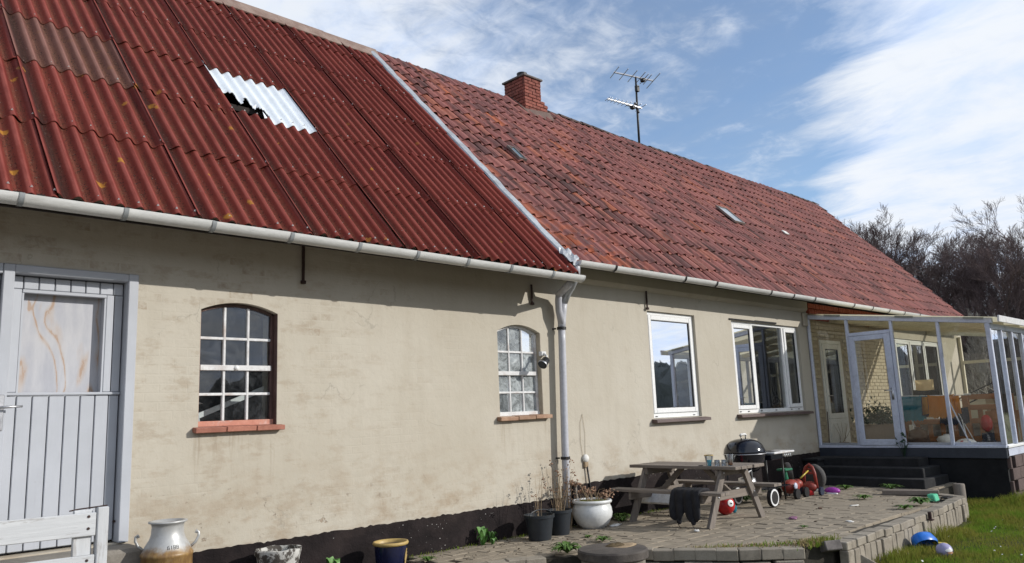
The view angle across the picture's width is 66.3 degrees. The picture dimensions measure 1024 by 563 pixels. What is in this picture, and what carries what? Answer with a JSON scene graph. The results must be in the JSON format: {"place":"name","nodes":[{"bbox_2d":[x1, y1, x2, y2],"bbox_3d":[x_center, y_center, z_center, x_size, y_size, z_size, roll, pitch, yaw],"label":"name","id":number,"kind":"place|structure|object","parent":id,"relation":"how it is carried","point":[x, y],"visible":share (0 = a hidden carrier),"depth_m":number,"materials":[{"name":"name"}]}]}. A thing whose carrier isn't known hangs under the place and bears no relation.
{"place":"outdoors","nodes":[
{"label":"outdoors","id":0,"kind":"place"},
{"bbox_2d":[236,0,1023,306],"label":"sky","id":1,"kind":"structure","parent":0,"point":[915,108],"materials":[{"name":"blue"}]},
{"bbox_2d":[407,482,955,562],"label":"patio","id":2,"kind":"structure","parent":0,"point":[779,525],"depth_m":9.67,"materials":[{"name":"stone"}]},
{"bbox_2d":[475,526,487,544],"bbox_3d":[-0.357,2.973,9.171,0.163,0.206,0.156,-6,-10,23],"label":"weed","id":3,"kind":"object","parent":2,"relation":"on","point":[482,534],"visible":1,"depth_m":9.14,"materials":[{"name":"green plant"}]},
{"bbox_2d":[487,531,496,543],"bbox_3d":[-0.238,2.996,9.171,0.117,0.155,0.122,-6,-10,21],"label":"weed","id":4,"kind":"object","parent":2,"relation":"on","point":[491,538],"visible":1,"depth_m":9.16,"materials":[{"name":"green plant"}]},
{"bbox_2d":[524,477,554,540],"bbox_3d":[0.321,2.699,9.470,0.384,0.795,0.376,7,-13,-43],"label":"black bucket","id":5,"kind":"object","parent":2,"relation":"on","point":[539,525],"visible":1,"depth_m":9.31,"materials":[{"name":"plastic"}]},
{"bbox_2d":[543,459,575,535],"bbox_3d":[0.616,2.688,9.801,0.404,0.905,0.327,-5,-10,15],"label":"black plant pot","id":6,"kind":"object","parent":2,"relation":"on","point":[561,522],"visible":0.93,"depth_m":9.66,"materials":[{"name":"plastic"}]},
{"bbox_2d":[549,460,577,529],"bbox_3d":[0.680,2.739,10.217,0.399,0.951,0.234,0,-10,-11],"label":"dry shrub","id":7,"kind":"object","parent":2,"relation":"on","point":[569,502],"visible":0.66,"depth_m":10.17,"materials":[{"name":"plant"}]},
{"bbox_2d":[550,541,580,552],"bbox_3d":[0.580,2.847,8.398,0.427,0.111,0.370,-4,-10,10],"label":"weed","id":8,"kind":"object","parent":2,"relation":"on","point":[566,546],"visible":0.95,"depth_m":8.34,"materials":[{"name":"green plant"}]},
{"bbox_2d":[568,479,618,528],"bbox_3d":[1.056,2.876,10.226,0.713,0.651,0.522,1,-10,-19],"label":"white flower pot","id":9,"kind":"object","parent":2,"relation":"on","point":[595,512],"visible":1,"depth_m":10.02,"materials":[{"name":"ceramic"}]},
{"bbox_2d":[594,535,611,540],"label":"weed","id":10,"kind":"object","parent":2,"relation":"on","point":[602,538],"visible":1,"depth_m":9.03,"materials":[{"name":"green plant"}]},
{"bbox_2d":[612,513,629,517],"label":"weed","id":11,"kind":"object","parent":2,"relation":"on","point":[619,514],"visible":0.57,"depth_m":10.79,"materials":[{"name":"green plant"}]},
{"bbox_2d":[613,516,629,520],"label":"weed","id":12,"kind":"object","parent":2,"relation":"on","point":[622,518],"visible":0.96,"depth_m":10.62,"materials":[{"name":"green plant"}]},
{"bbox_2d":[476,546,804,562],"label":"patio kerb","id":13,"kind":"structure","parent":2,"relation":"on","point":[788,554],"depth_m":8.14,"materials":[{"name":"concrete"}]},
{"bbox_2d":[409,487,914,562],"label":"patio debris","id":14,"kind":"object","parent":2,"relation":"on","point":[643,531],"visible":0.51,"depth_m":9.37,"materials":[{"name":"brown plant"}]},
{"bbox_2d":[610,461,781,528],"bbox_3d":[2.473,2.854,10.582,1.508,0.769,1.733,7,-13,-43],"label":"picnic table","id":15,"kind":"object","parent":2,"relation":"on","point":[716,496],"visible":0.94,"depth_m":10.45,"materials":[{"name":"grey wood"}]},
{"bbox_2d":[641,493,669,504],"bbox_3d":[1.965,2.953,10.739,0.136,0.170,0.500,7,-13,-43],"label":"white board","id":16,"kind":"object","parent":15,"relation":"on","point":[654,498],"visible":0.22,"depth_m":10.67,"materials":[{"name":"paint"}]},
{"bbox_2d":[669,487,709,528],"bbox_3d":[2.242,2.838,9.847,0.325,0.488,0.446,7,-13,-43],"label":"jacket","id":17,"kind":"object","parent":15,"relation":"on","point":[683,500],"visible":0.98,"depth_m":9.77,"materials":[{"name":"black fabric"}]},
{"bbox_2d":[704,454,712,465],"bbox_3d":[2.552,2.316,10.160,0.121,0.140,0.119,7,-13,-43],"label":"blue cup","id":18,"kind":"object","parent":15,"relation":"on","point":[709,462],"visible":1,"depth_m":10.13,"materials":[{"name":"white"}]},
{"bbox_2d":[726,454,732,465],"bbox_3d":[2.789,2.282,10.032,0.088,0.145,0.088,7,-13,-43],"label":"drinking glass","id":19,"kind":"object","parent":15,"relation":"on","point":[730,459],"visible":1,"depth_m":10.01,"materials":[{"name":"clear"}]},
{"bbox_2d":[718,499,734,514],"bbox_3d":[2.974,3.114,10.940,0.270,0.270,0.272,7,-13,-43],"label":"red ball","id":20,"kind":"object","parent":2,"relation":"on","point":[727,507],"visible":0.67,"depth_m":10.84,"materials":[{"name":"plastic"}]},
{"bbox_2d":[723,433,793,506],"bbox_3d":[3.726,2.845,11.944,1.403,1.076,0.672,7,-13,-43],"label":"kettle barbecue","id":21,"kind":"object","parent":2,"relation":"on","point":[744,450],"visible":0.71,"depth_m":11.62,"materials":[{"name":"black metal"}]},
{"bbox_2d":[784,462,793,480],"bbox_3d":[4.770,3.363,13.491,0.188,0.496,0.283,-8,-11,30],"label":"bottle","id":22,"kind":"object","parent":2,"relation":"on","point":[790,472],"visible":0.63,"depth_m":13.41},
{"bbox_2d":[775,468,809,498],"bbox_3d":[4.516,3.236,12.634,0.674,0.473,0.370,7,-13,-43],"label":"ride on toy","id":23,"kind":"object","parent":2,"relation":"on","point":[794,486],"visible":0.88,"depth_m":12.49,"materials":[{"name":"red plastic"}]},
{"bbox_2d":[800,463,823,495],"bbox_3d":[4.868,3.237,12.836,0.220,0.517,0.360,7,-13,-43],"label":"toy walker","id":24,"kind":"object","parent":2,"relation":"on","point":[812,486],"visible":0.76,"depth_m":12.76,"materials":[{"name":"red plastic"}]},
{"bbox_2d":[803,456,824,465],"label":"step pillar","id":25,"kind":"structure","parent":2,"relation":"on","point":[816,461],"depth_m":14.88,"materials":[{"name":"concrete"}]},
{"bbox_2d":[806,464,825,488],"bbox_3d":[5.300,3.416,13.729,0.141,0.431,0.430,3,-11,-28],"label":"grindstone","id":26,"kind":"object","parent":2,"relation":"on","point":[821,475],"visible":0.54,"depth_m":13.60,"materials":[{"name":"stone"}]},
{"bbox_2d":[820,540,842,552],"bbox_3d":[3.381,2.808,8.322,0.200,0.130,0.142,0,-10,-15],"label":"loose block","id":27,"kind":"object","parent":2,"relation":"on","point":[832,545],"depth_m":8.28,"materials":[{"name":"concrete"}]},
{"bbox_2d":[824,487,839,493],"bbox_3d":[5.260,3.437,12.893,0.189,0.108,0.257,7,-13,-43],"label":"purple toy","id":28,"kind":"object","parent":2,"relation":"on","point":[831,490],"visible":1,"depth_m":12.84,"materials":[{"name":"plastic"}]},
{"bbox_2d":[835,485,852,488],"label":"weed","id":29,"kind":"object","parent":2,"relation":"on","point":[844,486],"visible":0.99,"depth_m":13.36,"materials":[{"name":"green plant"}]},
{"bbox_2d":[852,494,871,498],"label":"weed","id":30,"kind":"object","parent":2,"relation":"on","point":[864,496],"visible":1,"depth_m":11.94,"materials":[{"name":"green plant"}]},
{"bbox_2d":[798,456,948,488],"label":"entrance steps","id":31,"kind":"structure","parent":2,"relation":"on","point":[910,472],"depth_m":13.91,"materials":[{"name":"concrete"}]},
{"bbox_2d":[879,484,903,488],"bbox_3d":[6.338,3.430,13.131,0.351,0.085,0.367,0,-10,-12],"label":"weed","id":32,"kind":"object","parent":2,"relation":"on","point":[890,486],"visible":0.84,"depth_m":13.07,"materials":[{"name":"green plant"}]},
{"bbox_2d":[893,504,913,508],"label":"weed","id":33,"kind":"object","parent":2,"relation":"on","point":[904,506],"visible":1,"depth_m":10.62,"materials":[{"name":"green plant"}]},
{"bbox_2d":[882,489,938,495],"bbox_3d":[6.273,3.319,12.353,0.800,0.070,0.200,-8,-11,28],"label":"grey board","id":34,"kind":"object","parent":2,"relation":"on","point":[905,492],"visible":1,"depth_m":12.31,"materials":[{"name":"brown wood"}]},
{"bbox_2d":[906,497,932,503],"bbox_3d":[5.700,3.074,11.002,0.351,0.106,0.406,-11,-13,42],"label":"weed","id":35,"kind":"object","parent":2,"relation":"on","point":[920,500],"visible":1,"depth_m":10.96,"materials":[{"name":"green plant"}]},
{"bbox_2d":[927,493,939,501],"bbox_3d":[6.179,3.168,11.505,0.172,0.100,0.118,7,-13,-43],"label":"green toy","id":36,"kind":"object","parent":2,"relation":"on","point":[934,497],"visible":0.96,"depth_m":11.46,"materials":[{"name":"green plastic"}]},
{"bbox_2d":[406,505,1023,562],"bbox_3d":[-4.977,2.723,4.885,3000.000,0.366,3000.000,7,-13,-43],"label":"lawn ground","id":37,"kind":"structure","parent":0,"point":[962,524],"depth_m":9.63,"materials":[{"name":"plant"}]},
{"bbox_2d":[0,505,108,562],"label":"bench","id":38,"kind":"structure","parent":37,"relation":"on","point":[80,527],"depth_m":5.32,"materials":[{"name":"wood"}]},
{"bbox_2d":[134,518,199,562],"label":"milk can","id":39,"kind":"object","parent":37,"relation":"on","point":[168,542],"visible":1,"depth_m":6.31,"materials":[{"name":"metal"}]},
{"bbox_2d":[254,544,301,562],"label":"stone pot","id":40,"kind":"object","parent":37,"relation":"on","point":[280,553],"visible":1,"depth_m":7.04,"materials":[{"name":"stone"}]},
{"bbox_2d":[0,0,585,562],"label":"barn wing","id":41,"kind":"structure","parent":37,"relation":"on","point":[190,218],"depth_m":8.16,"materials":[{"name":"paint"}]},
{"bbox_2d":[0,263,138,554],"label":"stable door","id":42,"kind":"structure","parent":41,"relation":"in","point":[68,348],"depth_m":6.62,"materials":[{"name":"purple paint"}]},
{"bbox_2d":[0,543,141,562],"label":"door step","id":43,"kind":"object","parent":41,"relation":"attached to","point":[125,553],"depth_m":6.28,"materials":[{"name":"concrete"}]},
{"bbox_2d":[199,386,263,417],"bbox_3d":[-2.788,1.198,7.725,0.028,0.347,0.830,-11,-13,41],"label":"white lath","id":44,"kind":"object","parent":41,"relation":"attached to","point":[226,404],"visible":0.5,"depth_m":7.71,"materials":[{"name":"paint"}]},
{"bbox_2d":[192,304,284,432],"bbox_3d":[-2.650,0.827,7.599,0.882,1.234,0.224,7,-13,-43],"label":"arched window","id":45,"kind":"structure","parent":41,"relation":"in","point":[269,423],"depth_m":7.67,"materials":[{"name":"paint"}]},
{"bbox_2d":[497,326,552,420],"bbox_3d":[0.105,1.183,10.214,0.932,1.228,0.223,7,-13,-43],"label":"arched window","id":46,"kind":"structure","parent":41,"relation":"in","point":[529,342],"depth_m":10.30,"materials":[{"name":"white paint"}]},
{"bbox_2d":[538,351,549,368],"bbox_3d":[0.425,1.036,10.355,0.153,0.241,0.296,-4,-10,8],"label":"flood light","id":47,"kind":"object","parent":41,"relation":"attached to","point":[543,362],"visible":1,"depth_m":10.27,"materials":[{"name":"white paint"}]},
{"bbox_2d":[324,556,339,562],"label":"weed","id":48,"kind":"object","parent":37,"relation":"on","point":[331,560],"visible":1,"depth_m":7.64,"materials":[{"name":"green plant"}]},
{"bbox_2d":[372,538,408,562],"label":"blue pot","id":49,"kind":"object","parent":37,"relation":"on","point":[393,550],"visible":1,"depth_m":7.83,"materials":[{"name":"ceramic"}]},
{"bbox_2d":[416,556,437,560],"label":"weed","id":50,"kind":"object","parent":37,"relation":"on","point":[426,558],"visible":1,"depth_m":8.26,"materials":[{"name":"green plant"}]},
{"bbox_2d":[578,542,648,562],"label":"well cover","id":51,"kind":"object","parent":37,"relation":"on","point":[628,552],"visible":0.94,"depth_m":7.81,"materials":[{"name":"concrete"}]},
{"bbox_2d":[606,542,624,546],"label":"moss clump","id":52,"kind":"object","parent":51,"relation":"on","point":[617,544],"visible":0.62,"depth_m":8.12,"materials":[{"name":"plant"}]},
{"bbox_2d":[333,51,966,525],"bbox_3d":[4.179,0.476,20.073,18.473,9.345,9.427,7,-13,-43],"label":"farmhouse","id":53,"kind":"object","parent":37,"relation":"on","point":[699,295],"visible":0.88,"depth_m":14.20,"materials":[{"name":"paint"}]},
{"bbox_2d":[552,262,579,507],"bbox_3d":[0.780,1.373,10.317,0.282,3.267,0.707,2,-10,-22],"label":"downpipe","id":54,"kind":"object","parent":53,"relation":"attached to","point":[564,293],"visible":0.87,"depth_m":10.47,"materials":[{"name":"metal"}]},
{"bbox_2d":[580,416,591,496],"bbox_3d":[1.020,2.542,10.729,0.134,1.442,0.071,7,-13,-43],"label":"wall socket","id":55,"kind":"object","parent":53,"relation":"attached to","point":[585,458],"depth_m":10.73,"materials":[{"name":"plastic"}]},
{"bbox_2d":[605,67,659,142],"bbox_3d":[3.066,-4.368,20.407,1.458,2.289,0.950,0,-10,-12],"label":"tv aerial","id":56,"kind":"object","parent":53,"relation":"attached to","point":[637,89],"visible":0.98,"depth_m":20.43,"materials":[{"name":"metal"}]},
{"bbox_2d":[647,311,710,422],"bbox_3d":[2.573,1.384,12.670,1.490,1.732,0.395,7,-13,-43],"label":"white window","id":57,"kind":"structure","parent":53,"relation":"in","point":[671,342],"depth_m":12.62,"materials":[{"name":"paint"}]},
{"bbox_2d":[729,318,813,417],"bbox_3d":[4.840,1.629,14.733,2.700,1.757,0.255,7,-13,-43],"label":"white window","id":58,"kind":"structure","parent":53,"relation":"in","point":[742,333],"depth_m":14.38,"materials":[{"name":"paint"}]},
{"bbox_2d":[818,340,850,442],"bbox_3d":[6.777,2.313,16.469,0.994,2.147,0.170,7,-13,-43],"label":"glazed door","id":59,"kind":"structure","parent":53,"relation":"in","point":[824,345],"depth_m":16.38,"materials":[{"name":"white paint"}]},
{"bbox_2d":[895,339,943,395],"bbox_3d":[10.412,2.318,20.097,3.064,1.604,0.118,7,-13,-43],"label":"white window","id":60,"kind":"structure","parent":53,"relation":"in","point":[905,366],"depth_m":19.64,"materials":[{"name":"paint"}]},
{"bbox_2d":[686,534,833,549],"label":"dry kerb grass","id":61,"kind":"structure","parent":37,"relation":"on","point":[802,543],"depth_m":8.35,"materials":[{"name":"plant"}]},
{"bbox_2d":[695,533,840,562],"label":"green kerb grass","id":62,"kind":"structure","parent":37,"relation":"on","point":[817,544],"depth_m":8.40,"materials":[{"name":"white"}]},
{"bbox_2d":[860,554,875,562],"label":"fallen block","id":63,"kind":"object","parent":37,"relation":"on","point":[864,559],"depth_m":8.47,"materials":[{"name":"concrete"}]},
{"bbox_2d":[849,213,891,249],"bbox_3d":[17.759,2.108,40.242,4.921,11.618,5.005,6,-13,-42],"label":"bare tree","id":64,"kind":"object","parent":37,"relation":"on","point":[868,233],"visible":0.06,"depth_m":39.36,"materials":[{"name":"brown plant"}]},
{"bbox_2d":[879,245,902,264],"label":"bare tree","id":65,"kind":"object","parent":37,"relation":"on","point":[891,254],"visible":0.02,"depth_m":35.36,"materials":[{"name":"brown plant"}]},
{"bbox_2d":[852,202,938,292],"bbox_3d":[19.380,2.012,39.510,4.842,11.432,4.925,-11,-13,40],"label":"bare tree","id":66,"kind":"object","parent":37,"relation":"on","point":[898,245],"visible":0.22,"depth_m":39.55,"materials":[{"name":"brown plant"}]},
{"bbox_2d":[839,493,968,562],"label":"retaining wall","id":67,"kind":"structure","parent":37,"relation":"on","point":[869,543],"depth_m":9.44,"materials":[{"name":"concrete"}]},
{"bbox_2d":[927,512,933,520],"bbox_3d":[5.425,3.044,10.170,0.070,0.105,0.060,7,-13,-43],"label":"rusty clip","id":68,"kind":"object","parent":67,"relation":"attached to","point":[929,516],"visible":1,"depth_m":10.17,"materials":[{"name":"metal"}]},
{"bbox_2d":[953,483,966,502],"bbox_3d":[7.114,3.411,12.448,0.170,0.405,0.166,7,-13,-43],"label":"stone block","id":69,"kind":"object","parent":67,"relation":"attached to","point":[958,488],"visible":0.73,"depth_m":12.40,"materials":[{"name":"grey stone"}]},
{"bbox_2d":[869,222,946,285],"bbox_3d":[17.981,2.429,38.148,5.691,10.279,7.048,3,-11,-27],"label":"bare tree","id":70,"kind":"object","parent":37,"relation":"on","point":[905,256],"visible":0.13,"depth_m":38.21,"materials":[{"name":"brown plant"}]},
{"bbox_2d":[807,314,1023,499],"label":"conservatory","id":71,"kind":"object","parent":37,"relation":"on","point":[980,469],"visible":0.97,"depth_m":14.28,"materials":[{"name":"white glass"}]},
{"bbox_2d":[827,412,829,442],"bbox_3d":[6.363,2.974,15.764,0.024,0.704,0.176,-8,-11,30],"label":"thin stick","id":72,"kind":"object","parent":71,"relation":"on","point":[828,427],"visible":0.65,"depth_m":15.76,"materials":[{"name":"brown wood"}]},
{"bbox_2d":[835,424,850,442],"bbox_3d":[6.578,3.017,15.481,0.180,0.510,0.376,7,-13,-43],"label":"dead plant","id":73,"kind":"object","parent":71,"relation":"on","point":[845,436],"visible":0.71,"depth_m":15.44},
{"bbox_2d":[848,333,902,444],"bbox_3d":[6.873,2.050,14.880,0.110,2.073,0.776,7,-13,-43],"label":"glazed door","id":74,"kind":"structure","parent":71,"relation":"in","point":[886,337],"depth_m":14.81,"materials":[{"name":"white glass"}]},
{"bbox_2d":[850,395,907,438],"bbox_3d":[7.581,2.809,15.963,1.044,0.995,1.190,7,-13,-43],"label":"planter box","id":75,"kind":"object","parent":71,"relation":"on","point":[878,429],"visible":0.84,"depth_m":15.79,"materials":[{"name":"wood"}]},
{"bbox_2d":[895,432,908,456],"bbox_3d":[7.183,2.996,14.412,0.147,0.462,0.282,7,-13,-43],"label":"wall weed","id":76,"kind":"object","parent":71,"relation":"attached to","point":[901,441],"depth_m":14.38,"materials":[{"name":"green plant"}]},
{"bbox_2d":[907,427,930,441],"bbox_3d":[7.666,2.929,14.794,0.378,0.360,0.384,-1,-10,-5],"label":"brown sack","id":77,"kind":"object","parent":71,"relation":"on","point":[918,434],"visible":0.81,"depth_m":14.68,"materials":[{"name":"fabric"}]},
{"bbox_2d":[913,389,938,395],"bbox_3d":[8.118,2.282,15.362,0.166,0.330,0.440,7,-13,-43],"label":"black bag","id":78,"kind":"object","parent":71,"relation":"hanging from","point":[928,392],"visible":0.35,"depth_m":15.33,"materials":[{"name":"fabric"}]},
{"bbox_2d":[901,393,973,439],"bbox_3d":[8.019,2.620,14.832,0.456,0.961,1.204,7,-13,-43],"label":"drying rack","id":79,"kind":"object","parent":71,"relation":"on","point":[958,413],"visible":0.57,"depth_m":14.52,"materials":[{"name":"metal"}]},
{"bbox_2d":[902,395,928,421],"bbox_3d":[7.662,2.427,14.992,0.166,0.495,0.614,7,-13,-43],"label":"teal shirt","id":80,"kind":"object","parent":79,"relation":"hanging from","point":[912,408],"visible":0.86,"depth_m":14.95,"materials":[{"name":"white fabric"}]},
{"bbox_2d":[922,394,961,418],"bbox_3d":[8.006,2.331,14.599,0.166,0.445,0.654,7,-13,-43],"label":"orange shirt","id":81,"kind":"object","parent":79,"relation":"hanging from","point":[937,407],"visible":0.81,"depth_m":14.59,"materials":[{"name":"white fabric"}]},
{"bbox_2d":[940,407,969,424],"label":"navy shorts","id":82,"kind":"object","parent":79,"relation":"hanging from","point":[964,415],"visible":0.5,"depth_m":14.54,"materials":[{"name":"fabric"}]},
{"bbox_2d":[936,434,950,441],"bbox_3d":[7.945,2.895,14.363,0.314,0.200,0.299,7,-13,-43],"label":"white bag","id":83,"kind":"object","parent":71,"relation":"on","point":[944,438],"visible":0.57,"depth_m":14.30,"materials":[{"name":"plastic"}]},
{"bbox_2d":[950,403,969,441],"bbox_3d":[8.067,2.508,14.177,0.026,0.858,0.325,4,-12,-34],"label":"white pole","id":84,"kind":"object","parent":71,"relation":"on","point":[959,422],"visible":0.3,"depth_m":14.15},
{"bbox_2d":[905,393,1019,441],"bbox_3d":[8.952,2.736,15.664,0.590,0.930,2.070,7,-13,-43],"label":"slatted bench","id":85,"kind":"object","parent":71,"relation":"on","point":[965,399],"visible":0.5,"depth_m":15.26,"materials":[{"name":"brown wood"}]},
{"bbox_2d":[956,438,976,441],"bbox_3d":[8.179,2.914,14.116,0.256,0.176,0.343,7,-13,-43],"label":"patterned bag","id":86,"kind":"object","parent":71,"relation":"on","point":[965,440],"visible":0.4,"depth_m":14.05,"materials":[{"name":"white fabric"}]},
{"bbox_2d":[920,423,1020,440],"bbox_3d":[9.195,3.036,15.902,0.040,0.400,1.900,7,-13,-43],"label":"pale sheet","id":87,"kind":"object","parent":71,"relation":"on","point":[937,429],"visible":0.21,"depth_m":15.97,"materials":[{"name":"fabric"}]},
{"bbox_2d":[959,382,993,402],"bbox_3d":[9.665,2.306,16.201,0.992,0.500,0.126,-3,-10,3],"label":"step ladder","id":88,"kind":"object","parent":71,"relation":"on","point":[981,390],"visible":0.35,"depth_m":16.24,"materials":[{"name":"grey metal"}]},
{"bbox_2d":[985,410,1022,438],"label":"pine cabinet","id":89,"kind":"object","parent":71,"relation":"on","point":[988,413],"visible":0.17,"depth_m":15.86,"materials":[{"name":"wood"}]},
{"bbox_2d":[911,532,947,547],"bbox_3d":[5.018,3.141,9.490,0.478,0.252,0.257,4,-11,-32],"label":"blue toy shell","id":90,"kind":"object","parent":37,"relation":"on","point":[923,537],"visible":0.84,"depth_m":9.40,"materials":[{"name":"plastic"}]},
{"bbox_2d":[884,226,979,309],"bbox_3d":[21.557,2.489,40.673,5.940,10.730,7.356,7,-13,-42],"label":"bare tree","id":91,"kind":"object","parent":37,"relation":"on","point":[951,240],"visible":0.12,"depth_m":39.99,"materials":[{"name":"brown plant"}]},
{"bbox_2d":[905,249,964,347],"bbox_3d":[20.675,3.097,38.822,3.792,8.953,3.857,1,-10,-18],"label":"bare tree","id":92,"kind":"object","parent":37,"relation":"on","point":[926,273],"visible":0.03,"depth_m":38.86,"materials":[{"name":"brown plant"}]},
{"bbox_2d":[936,543,953,556],"bbox_3d":[4.932,3.062,8.945,0.176,0.155,0.180,7,-13,-43],"label":"striped ball","id":93,"kind":"object","parent":37,"relation":"on","point":[944,549],"visible":0.83,"depth_m":8.89,"materials":[{"name":"plastic"}]},
{"bbox_2d":[913,226,1002,393],"bbox_3d":[21.325,2.065,36.186,4.256,10.049,4.329,3,-11,-29],"label":"bare tree","id":94,"kind":"object","parent":37,"relation":"on","point":[937,249],"visible":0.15,"depth_m":36.51,"materials":[{"name":"brown plant"}]},
{"bbox_2d":[899,247,1020,369],"bbox_3d":[19.497,2.559,34.256,5.886,8.586,4.753,-9,-12,33],"label":"bare tree","id":95,"kind":"object","parent":37,"relation":"on","point":[935,283],"visible":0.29,"depth_m":33.87,"materials":[{"name":"brown plant"}]},
{"bbox_2d":[926,252,1023,378],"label":"bare tree","id":96,"kind":"object","parent":37,"relation":"on","point":[958,278],"visible":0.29,"depth_m":33.48,"materials":[{"name":"brown plant"}]},
{"bbox_2d":[930,225,1023,388],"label":"bare tree","id":97,"kind":"object","parent":37,"relation":"on","point":[1013,276],"visible":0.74,"depth_m":30.20,"materials":[{"name":"brown plant"}]},
{"bbox_2d":[931,224,1023,388],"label":"bare tree","id":98,"kind":"object","parent":37,"relation":"on","point":[995,277],"visible":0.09,"depth_m":38.28,"materials":[{"name":"brown plant"}]},
{"bbox_2d":[948,274,1023,395],"bbox_3d":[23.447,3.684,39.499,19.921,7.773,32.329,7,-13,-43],"label":"bare tree","id":99,"kind":"object","parent":37,"relation":"on","point":[1013,389],"visible":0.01,"depth_m":33.65,"materials":[{"name":"plant"}]},
{"bbox_2d":[950,197,1023,348],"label":"bare tree","id":100,"kind":"object","parent":37,"relation":"on","point":[991,240],"visible":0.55,"depth_m":31.06,"materials":[{"name":"brown plant"}]},
{"bbox_2d":[963,309,1011,393],"bbox_3d":[16.555,3.370,27.483,1.625,4.907,1.733,4,-11,-32],"label":"sapling","id":101,"kind":"object","parent":37,"relation":"on","point":[978,350],"visible":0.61,"depth_m":27.30,"materials":[{"name":"grey plant"}]},
{"bbox_2d":[953,245,1023,340],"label":"bare tree","id":102,"kind":"object","parent":37,"relation":"on","point":[1004,283],"visible":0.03,"depth_m":38.87,"materials":[{"name":"brown plant"}]},
{"bbox_2d":[964,342,1023,393],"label":"wood","id":103,"kind":"object","parent":37,"relation":"on","point":[990,372],"depth_m":45.56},
{"bbox_2d":[967,497,1023,521],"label":"rough grass","id":104,"kind":"structure","parent":37,"relation":"on","point":[973,502],"depth_m":12.62,"materials":[{"name":"green"}]},
{"bbox_2d":[915,379,933,390],"bbox_3d":[8.940,2.495,16.939,0.460,0.735,0.460,7,-13,-43],"label":"table lamp","id":105,"kind":"object","parent":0,"point":[922,385],"visible":0.32,"depth_m":16.84,"materials":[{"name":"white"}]},
{"bbox_2d":[872,488,1023,562],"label":"lawn grass","id":106,"kind":"structure","parent":0,"point":[913,554],"depth_m":9.76,"materials":[{"name":"green"}]},
{"bbox_2d":[982,433,996,441],"bbox_3d":[8.962,2.947,14.746,0.200,0.205,0.200,7,-13,-43],"label":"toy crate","id":107,"kind":"object","parent":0,"point":[988,437],"visible":0.76,"depth_m":14.69,"materials":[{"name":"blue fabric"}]},
{"bbox_2d":[980,415,992,431],"bbox_3d":[8.951,2.674,14.792,0.182,0.325,0.208,7,-13,-43],"label":"balloon","id":108,"kind":"object","parent":107,"relation":"on","point":[986,422],"visible":1,"depth_m":14.73,"materials":[{"name":"plastic"}]},
{"bbox_2d":[985,399,993,403],"bbox_3d":[9.904,2.453,16.222,0.200,0.140,0.150,7,-13,-43],"label":"cardboard box","id":109,"kind":"object","parent":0,"point":[989,401],"visible":0.48,"depth_m":16.15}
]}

